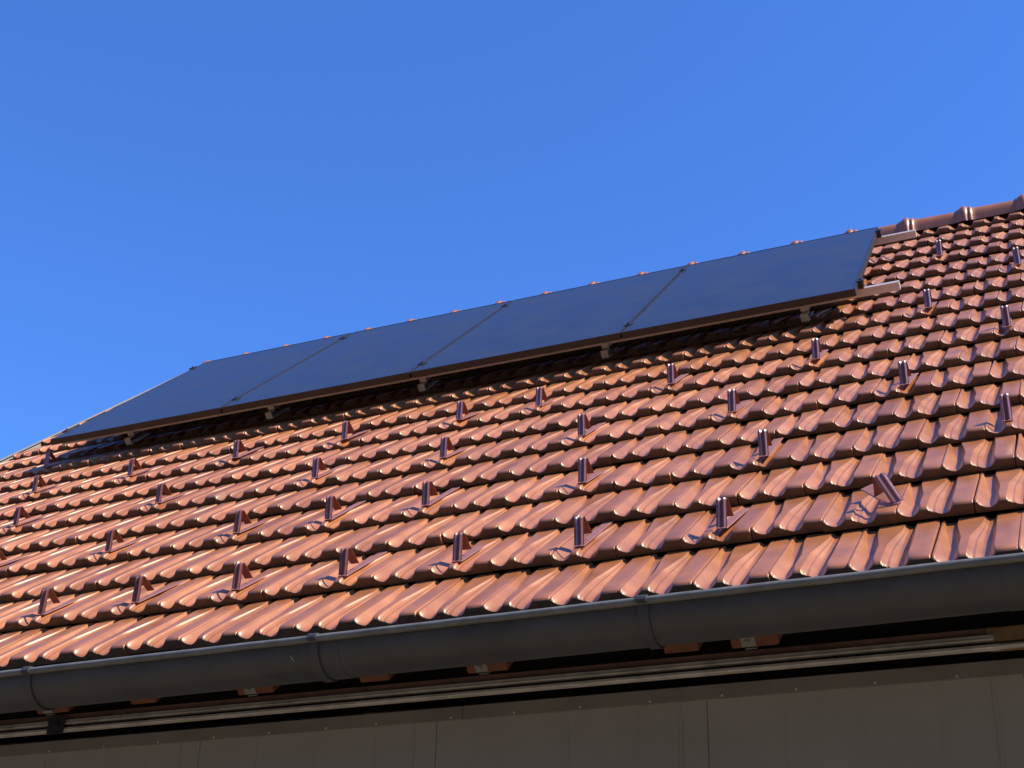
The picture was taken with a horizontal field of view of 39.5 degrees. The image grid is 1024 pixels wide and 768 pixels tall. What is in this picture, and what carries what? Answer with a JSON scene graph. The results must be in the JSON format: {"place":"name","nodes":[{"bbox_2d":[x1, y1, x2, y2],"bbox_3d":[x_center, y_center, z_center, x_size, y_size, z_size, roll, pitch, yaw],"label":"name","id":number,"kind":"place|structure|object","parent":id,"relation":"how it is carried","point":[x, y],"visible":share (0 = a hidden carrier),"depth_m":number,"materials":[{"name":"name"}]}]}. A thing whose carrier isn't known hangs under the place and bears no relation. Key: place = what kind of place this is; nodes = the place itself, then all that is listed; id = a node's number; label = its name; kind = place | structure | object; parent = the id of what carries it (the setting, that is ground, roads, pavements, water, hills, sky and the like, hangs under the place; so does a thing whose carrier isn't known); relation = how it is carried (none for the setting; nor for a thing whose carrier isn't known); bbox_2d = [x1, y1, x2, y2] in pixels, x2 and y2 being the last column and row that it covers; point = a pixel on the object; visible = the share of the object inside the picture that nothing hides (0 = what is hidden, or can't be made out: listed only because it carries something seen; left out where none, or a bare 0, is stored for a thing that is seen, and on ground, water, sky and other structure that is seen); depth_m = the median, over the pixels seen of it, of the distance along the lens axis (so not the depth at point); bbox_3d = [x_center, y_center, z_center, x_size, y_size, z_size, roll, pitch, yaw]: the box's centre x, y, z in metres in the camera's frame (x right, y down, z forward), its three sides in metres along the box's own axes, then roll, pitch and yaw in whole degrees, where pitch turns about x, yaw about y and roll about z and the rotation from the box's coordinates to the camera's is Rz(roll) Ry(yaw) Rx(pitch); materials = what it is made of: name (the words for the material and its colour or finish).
{"place":"outdoors","nodes":[
{"label":"outdoors","id":0,"kind":"place"},
{"bbox_2d":[0,194,1023,767],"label":"house","id":1,"kind":"structure","parent":0,"point":[814,606],"depth_m":4.53,"materials":[{"name":"tile"}]},
{"bbox_2d":[0,550,30,565],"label":"snow guard","id":2,"kind":"object","parent":1,"relation":"on","point":[2,557],"visible":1,"depth_m":6.01,"materials":[{"name":"brown metal"}]},
{"bbox_2d":[13,506,48,525],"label":"snow guard","id":3,"kind":"object","parent":1,"relation":"on","point":[19,509],"visible":1,"depth_m":6.73,"materials":[{"name":"brown metal"}]},
{"bbox_2d":[31,475,68,492],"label":"snow guard","id":4,"kind":"object","parent":1,"relation":"on","point":[37,478],"visible":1,"depth_m":7.47,"materials":[{"name":"brown metal"}]},
{"bbox_2d":[43,451,69,466],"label":"snow guard","id":5,"kind":"object","parent":1,"relation":"on","point":[51,455],"visible":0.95,"depth_m":8.18,"materials":[{"name":"brown metal"}]},
{"bbox_2d":[36,588,77,615],"bbox_3d":[-1.617,0.759,5.158,0.036,0.111,0.304,-9,11,22],"label":"snow guard","id":6,"kind":"object","parent":1,"relation":"on","point":[46,593],"visible":1,"depth_m":5.06,"materials":[{"name":"brown metal"}]},
{"bbox_2d":[104,529,139,552],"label":"snow guard","id":7,"kind":"object","parent":1,"relation":"on","point":[112,533],"visible":1,"depth_m":5.74,"materials":[{"name":"brown metal"}]},
{"bbox_2d":[126,458,161,476],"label":"snow guard","id":8,"kind":"object","parent":1,"relation":"on","point":[133,462],"visible":1,"depth_m":7.25,"materials":[{"name":"brown metal"}]},
{"bbox_2d":[132,576,186,602],"bbox_3d":[-1.240,0.691,5.004,0.036,0.111,0.304,-10,11,24],"label":"snow guard","id":9,"kind":"object","parent":1,"relation":"on","point":[140,581],"visible":1,"depth_m":4.92,"materials":[{"name":"brown metal"}]},
{"bbox_2d":[155,483,183,502],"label":"snow guard","id":10,"kind":"object","parent":1,"relation":"on","point":[161,487],"visible":0.99,"depth_m":6.42,"materials":[{"name":"brown metal"}]},
{"bbox_2d":[232,440,264,458],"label":"snow guard","id":11,"kind":"object","parent":1,"relation":"on","point":[238,445],"visible":1,"depth_m":7.02,"materials":[{"name":"brown metal"}]},
{"bbox_2d":[231,562,266,590],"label":"snow guard","id":12,"kind":"object","parent":1,"relation":"on","point":[240,568],"visible":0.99,"depth_m":4.75,"materials":[{"name":"brown metal"}]},
{"bbox_2d":[233,510,268,533],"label":"snow guard","id":13,"kind":"object","parent":1,"relation":"on","point":[240,515],"visible":1,"depth_m":5.52,"materials":[{"name":"brown metal"}]},
{"bbox_2d":[311,457,346,478],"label":"snow guard","id":14,"kind":"object","parent":1,"relation":"on","point":[318,464],"visible":1,"depth_m":6.12,"materials":[{"name":"brown metal"}]},
{"bbox_2d":[324,495,366,520],"bbox_3d":[-0.646,0.449,5.462,0.036,0.111,0.304,-11,12,21],"label":"snow guard","id":15,"kind":"object","parent":1,"relation":"on","point":[331,502],"visible":1,"depth_m":5.37,"materials":[{"name":"brown metal"}]},
{"bbox_2d":[341,421,371,439],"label":"snow guard","id":16,"kind":"object","parent":1,"relation":"on","point":[347,427],"visible":1,"depth_m":6.79,"materials":[{"name":"brown metal"}]},
{"bbox_2d":[338,547,387,576],"bbox_3d":[-0.497,0.558,4.700,0.036,0.111,0.304,-10,12,23],"label":"snow guard","id":17,"kind":"object","parent":1,"relation":"on","point":[346,554],"visible":1,"depth_m":4.61,"materials":[{"name":"brown metal"}]},
{"bbox_2d":[421,481,460,505],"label":"snow guard","id":18,"kind":"object","parent":1,"relation":"on","point":[428,489],"visible":1,"depth_m":5.22,"materials":[{"name":"brown metal"}]},
{"bbox_2d":[439,436,468,458],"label":"snow guard","id":19,"kind":"object","parent":1,"relation":"on","point":[445,444],"visible":1,"depth_m":5.89,"materials":[{"name":"brown metal"}]},
{"bbox_2d":[451,532,484,562],"bbox_3d":[-0.127,0.496,4.550,0.036,0.111,0.304,-9,11,21],"label":"snow guard","id":20,"kind":"object","parent":1,"relation":"on","point":[460,542],"visible":1,"depth_m":4.45,"materials":[{"name":"brown metal"}]},
{"bbox_2d":[455,401,480,420],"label":"snow guard","id":21,"kind":"object","parent":1,"relation":"on","point":[462,409],"visible":0.99,"depth_m":6.57,"materials":[{"name":"brown metal"}]},
{"bbox_2d":[62,278,900,444],"bbox_3d":[-0.392,-0.069,7.572,4.825,0.146,0.211,-10,12,20],"label":"mounting rail","id":22,"kind":"object","parent":1,"relation":"attached to","point":[863,290],"visible":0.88,"depth_m":7.30,"materials":[{"name":"metal"}]},
{"bbox_2d":[50,333,350,444],"bbox_3d":[-1.849,0.005,8.809,1.137,0.035,1.816,-10,12,20],"label":"solar panel","id":23,"kind":"object","parent":22,"relation":"attached to","point":[209,388],"visible":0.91,"depth_m":8.58,"materials":[{"name":"black glass"}]},
{"bbox_2d":[221,300,511,412],"bbox_3d":[-0.788,-0.185,8.415,1.137,0.035,1.816,-10,12,20],"label":"solar panel","id":24,"kind":"object","parent":22,"relation":"attached to","point":[379,355],"visible":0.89,"depth_m":8.18,"materials":[{"name":"black glass"}]},
{"bbox_2d":[425,370,465,379],"bbox_3d":[-0.283,-0.074,7.498,0.361,0.072,0.020,-7,-28,17],"label":"cable","id":25,"kind":"object","parent":22,"relation":"attached to","point":[444,377],"visible":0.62,"depth_m":7.51,"materials":[{"name":"brown plastic"}]},
{"bbox_2d":[411,265,686,377],"bbox_3d":[0.273,-0.376,8.021,1.138,0.038,1.816,-10,12,20],"label":"solar panel","id":26,"kind":"object","parent":22,"relation":"attached to","point":[587,315],"visible":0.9,"depth_m":7.78,"materials":[{"name":"black glass"}]},
{"bbox_2d":[621,227,877,338],"bbox_3d":[1.333,-0.566,7.627,1.137,0.035,1.816,-10,12,20],"label":"solar panel","id":27,"kind":"object","parent":22,"relation":"attached to","point":[820,270],"visible":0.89,"depth_m":7.38,"materials":[{"name":"black glass"}]},
{"bbox_2d":[0,658,1023,767],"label":"wall","id":28,"kind":"structure","parent":1,"relation":"in","point":[960,715],"depth_m":4.01,"materials":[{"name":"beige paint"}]},
{"bbox_2d":[535,387,553,406],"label":"snow guard","id":29,"kind":"object","parent":1,"relation":"on","point":[540,394],"visible":1,"depth_m":6.42,"materials":[{"name":"brown metal"}]},
{"bbox_2d":[189,229,916,369],"bbox_3d":[0.053,-0.453,8.919,4.850,0.146,0.211,-10,12,20],"label":"mounting rail","id":30,"kind":"object","parent":1,"relation":"attached to","point":[889,238],"visible":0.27,"depth_m":8.09,"materials":[{"name":"metal"}]},
{"bbox_2d":[578,457,604,483],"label":"snow guard","id":31,"kind":"object","parent":1,"relation":"on","point":[584,467],"visible":1,"depth_m":4.98,"materials":[{"name":"brown metal"}]},
{"bbox_2d":[577,413,605,436],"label":"snow guard","id":32,"kind":"object","parent":1,"relation":"on","point":[583,421],"visible":1,"depth_m":5.67,"materials":[{"name":"brown metal"}]},
{"bbox_2d":[573,516,613,547],"bbox_3d":[0.244,0.428,4.395,0.036,0.111,0.304,-11,11,22],"label":"snow guard","id":33,"kind":"object","parent":1,"relation":"on","point":[581,527],"visible":1,"depth_m":4.30,"materials":[{"name":"brown metal"}]},
{"bbox_2d":[667,363,688,383],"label":"snow guard","id":34,"kind":"object","parent":1,"relation":"on","point":[672,373],"visible":1,"depth_m":6.19,"materials":[{"name":"brown metal"}]},
{"bbox_2d":[716,497,750,528],"bbox_3d":[0.652,0.361,4.228,0.036,0.111,0.304,-10,10,24],"label":"snow guard","id":35,"kind":"object","parent":1,"relation":"on","point":[723,510],"visible":1,"depth_m":4.13,"materials":[{"name":"brown metal"}]},
{"bbox_2d":[727,389,750,412],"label":"snow guard","id":36,"kind":"object","parent":1,"relation":"on","point":[732,398],"visible":1,"depth_m":5.43,"materials":[{"name":"brown metal"}]},
{"bbox_2d":[757,429,783,456],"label":"snow guard","id":37,"kind":"object","parent":1,"relation":"on","point":[767,445],"visible":1,"depth_m":4.74,"materials":[{"name":"brown metal"}]},
{"bbox_2d":[811,338,828,359],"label":"snow guard","id":38,"kind":"object","parent":1,"relation":"on","point":[818,352],"visible":1,"depth_m":5.95,"materials":[{"name":"brown metal"}]},
{"bbox_2d":[861,473,904,504],"bbox_3d":[1.031,0.283,4.004,0.042,0.076,0.164,-23,12,-12],"label":"snow guard","id":39,"kind":"object","parent":1,"relation":"on","point":[882,488],"visible":1,"depth_m":3.97,"materials":[{"name":"brown metal"}]},
{"bbox_2d":[898,361,918,385],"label":"snow guard","id":40,"kind":"object","parent":1,"relation":"on","point":[906,376],"visible":1,"depth_m":5.19,"materials":[{"name":"brown metal"}]},
{"bbox_2d":[923,289,937,308],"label":"snow guard","id":41,"kind":"object","parent":1,"relation":"on","point":[928,300],"visible":1,"depth_m":6.40,"materials":[{"name":"brown metal"}]},
{"bbox_2d":[935,240,945,255],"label":"snow guard","id":42,"kind":"object","parent":1,"relation":"on","point":[939,249],"visible":1,"depth_m":7.64,"materials":[{"name":"brown metal"}]},
{"bbox_2d":[1000,305,1011,327],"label":"snow guard","id":43,"kind":"object","parent":1,"relation":"on","point":[1006,318],"visible":1,"depth_m":5.66,"materials":[{"name":"brown metal"}]},
{"bbox_2d":[999,393,1013,421],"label":"snow guard","id":44,"kind":"object","parent":1,"relation":"on","point":[1005,407],"visible":1,"depth_m":4.44,"materials":[{"name":"brown metal"}]},
{"bbox_2d":[1012,247,1023,264],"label":"snow guard","id":45,"kind":"object","parent":1,"relation":"on","point":[1017,258],"visible":1,"depth_m":6.87,"materials":[{"name":"brown metal"}]},
{"bbox_2d":[0,0,1023,458],"label":"sky","id":46,"kind":"structure","parent":0,"point":[185,184],"materials":[{"name":"blue"}]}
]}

